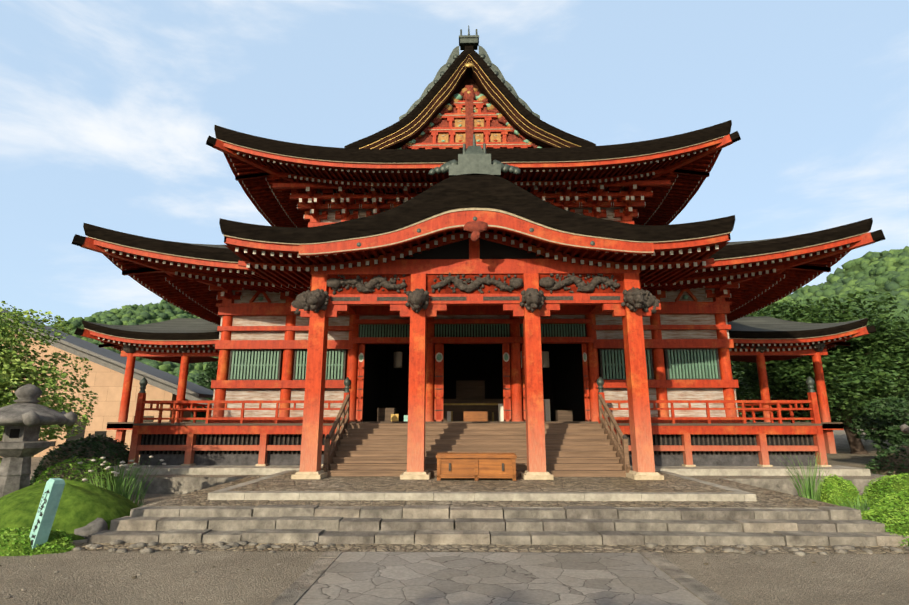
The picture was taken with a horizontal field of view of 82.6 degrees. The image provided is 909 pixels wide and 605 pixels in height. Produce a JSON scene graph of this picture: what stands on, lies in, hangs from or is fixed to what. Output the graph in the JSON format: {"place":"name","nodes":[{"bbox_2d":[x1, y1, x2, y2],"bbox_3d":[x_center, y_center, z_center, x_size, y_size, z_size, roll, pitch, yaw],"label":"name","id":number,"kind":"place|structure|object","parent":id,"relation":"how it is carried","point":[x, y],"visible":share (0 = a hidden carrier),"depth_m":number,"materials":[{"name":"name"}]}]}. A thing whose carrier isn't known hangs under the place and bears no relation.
{"place":"outdoors","nodes":[
{"label":"outdoors","id":0,"kind":"place"},
{"bbox_2d":[48,299,218,421],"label":"hill terrain","id":1,"kind":"structure","parent":0,"point":[150,313],"depth_m":384.69,"materials":[{"name":"green plant"}]},
{"bbox_2d":[0,429,908,604],"bbox_3d":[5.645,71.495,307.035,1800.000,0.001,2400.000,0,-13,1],"label":"ground","id":2,"kind":"structure","parent":0,"point":[731,578],"depth_m":7.62,"materials":[{"name":"grey gravel"}]},
{"bbox_2d":[29,478,64,548],"bbox_3d":[-7.151,3.736,9.047,0.200,1.260,0.202,5,-12,26],"label":"sign post","id":3,"kind":"object","parent":2,"relation":"on","point":[46,512],"visible":0.9,"depth_m":9.01,"materials":[{"name":"teal"}]},
{"bbox_2d":[0,301,97,464],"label":"maple tree","id":4,"kind":"object","parent":2,"relation":"on","point":[13,373],"visible":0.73,"depth_m":14.37,"materials":[{"name":"green plant"}]},
{"bbox_2d":[30,433,138,484],"bbox_3d":[-12.827,5.532,18.255,3.620,1.789,2.663,0,-13,1],"label":"shrub","id":5,"kind":"object","parent":2,"relation":"on","point":[89,446],"visible":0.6,"depth_m":17.68,"materials":[{"name":"green plant"}]},
{"bbox_2d":[0,308,213,456],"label":"building","id":6,"kind":"structure","parent":2,"relation":"on","point":[104,378],"depth_m":32.26,"materials":[{"name":"beige paint"}]},
{"bbox_2d":[191,357,218,420],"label":"conifer tree","id":7,"kind":"object","parent":2,"relation":"on","point":[210,369],"visible":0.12,"depth_m":46.93,"materials":[{"name":"green plant"}]},
{"bbox_2d":[74,506,869,538],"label":"garden rocks","id":8,"kind":"object","parent":2,"relation":"on","point":[96,525],"visible":0.08,"depth_m":10.02,"materials":[{"name":"stone"}]},
{"bbox_2d":[87,465,908,545],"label":"stone steps","id":9,"kind":"structure","parent":2,"relation":"on","point":[721,505],"depth_m":10.44,"materials":[{"name":"grey stone"}]},
{"bbox_2d":[71,25,884,480],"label":"temple hall","id":10,"kind":"structure","parent":9,"relation":"on","point":[471,265],"depth_m":19.65,"materials":[{"name":"red wood"}]},
{"bbox_2d":[783,455,829,500],"bbox_3d":[9.200,4.660,13.680,1.326,1.412,1.224,-5,-14,21],"label":"plant","id":11,"kind":"object","parent":2,"relation":"on","point":[808,492],"visible":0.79,"depth_m":13.54,"materials":[{"name":"green plant"}]},
{"bbox_2d":[731,290,908,453],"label":"pine tree","id":12,"kind":"object","parent":2,"relation":"on","point":[860,372],"visible":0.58,"depth_m":32.30,"materials":[{"name":"green plant"}]},
{"bbox_2d":[818,474,862,505],"bbox_3d":[10.221,4.990,13.744,1.071,0.827,0.987,0,-13,1],"label":"azalea shrub","id":13,"kind":"object","parent":2,"relation":"on","point":[835,485],"visible":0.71,"depth_m":13.51,"materials":[{"name":"green plant"}]},
{"bbox_2d":[828,494,880,516],"bbox_3d":[8.864,4.571,11.441,0.975,0.602,1.083,0,-13,1],"label":"grass plant","id":14,"kind":"object","parent":2,"relation":"on","point":[863,507],"depth_m":11.46,"materials":[{"name":"green plant"}]},
{"bbox_2d":[849,392,908,456],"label":"bush","id":15,"kind":"object","parent":2,"relation":"on","point":[886,416],"visible":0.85,"depth_m":23.30,"materials":[{"name":"green plant"}]},
{"bbox_2d":[860,473,908,507],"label":"azalea shrub","id":16,"kind":"object","parent":2,"relation":"on","point":[882,486],"visible":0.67,"depth_m":13.26,"materials":[{"name":"green plant"}]},
{"bbox_2d":[861,491,908,545],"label":"azalea shrub","id":17,"kind":"object","parent":2,"relation":"on","point":[891,512],"visible":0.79,"depth_m":10.31,"materials":[{"name":"green plant"}]},
{"bbox_2d":[865,439,908,475],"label":"shrub","id":18,"kind":"object","parent":2,"relation":"on","point":[893,460],"visible":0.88,"depth_m":18.59,"materials":[{"name":"green plant"}]},
{"bbox_2d":[870,341,908,417],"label":"pine tree","id":19,"kind":"object","parent":2,"relation":"on","point":[901,365],"visible":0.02,"depth_m":32.59,"materials":[{"name":"green plant"}]},
{"bbox_3d":[-11.936,4.777,11.574,10.462,0.458,6.593,0,-13,1],"label":"garden bed","id":20,"kind":"object","parent":2,"relation":"on","visible":0},
{"bbox_2d":[0,527,74,555],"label":"plants","id":21,"kind":"object","parent":20,"relation":"on","point":[15,542],"visible":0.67,"depth_m":8.90,"materials":[{"name":"green plant"}]},
{"bbox_2d":[0,384,77,497],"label":"stone lantern","id":22,"kind":"object","parent":20,"relation":"on","point":[25,417],"visible":0.88,"depth_m":10.73,"materials":[{"name":"grey stone"}]},
{"bbox_2d":[0,479,137,540],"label":"grassy mound","id":23,"kind":"object","parent":20,"relation":"on","point":[81,504],"visible":0.62,"depth_m":10.20,"materials":[{"name":"green plant"}]},
{"bbox_2d":[34,456,114,491],"bbox_3d":[-10.371,4.783,14.259,2.188,1.071,1.917,0,-13,1],"label":"shrub","id":24,"kind":"object","parent":20,"relation":"on","point":[66,469],"visible":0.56,"depth_m":13.85,"materials":[{"name":"green plant"}]},
{"bbox_2d":[78,456,165,504],"bbox_3d":[-8.637,4.682,13.440,1.984,1.265,1.832,8,-15,-31],"label":"iris plant","id":25,"kind":"object","parent":20,"relation":"on","point":[118,489],"visible":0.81,"depth_m":13.53,"materials":[{"name":"green plant"}]},
{"bbox_2d":[0,540,908,604],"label":"paving path","id":26,"kind":"structure","parent":0,"point":[446,574],"depth_m":7.75,"materials":[{"name":"stone"}]},
{"bbox_2d":[0,0,908,324],"label":"sky","id":27,"kind":"structure","parent":0,"point":[109,109],"materials":[{"name":"blue"}]},
{"bbox_2d":[732,246,908,427],"bbox_3d":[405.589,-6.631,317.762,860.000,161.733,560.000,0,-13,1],"label":"hill terrain","id":28,"kind":"structure","parent":0,"point":[885,271],"depth_m":308.94,"materials":[{"name":"green plant"}]},
{"bbox_2d":[899,424,908,433],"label":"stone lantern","id":29,"kind":"object","parent":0,"point":[904,428],"visible":1,"depth_m":16.37,"materials":[{"name":"grey stone"}]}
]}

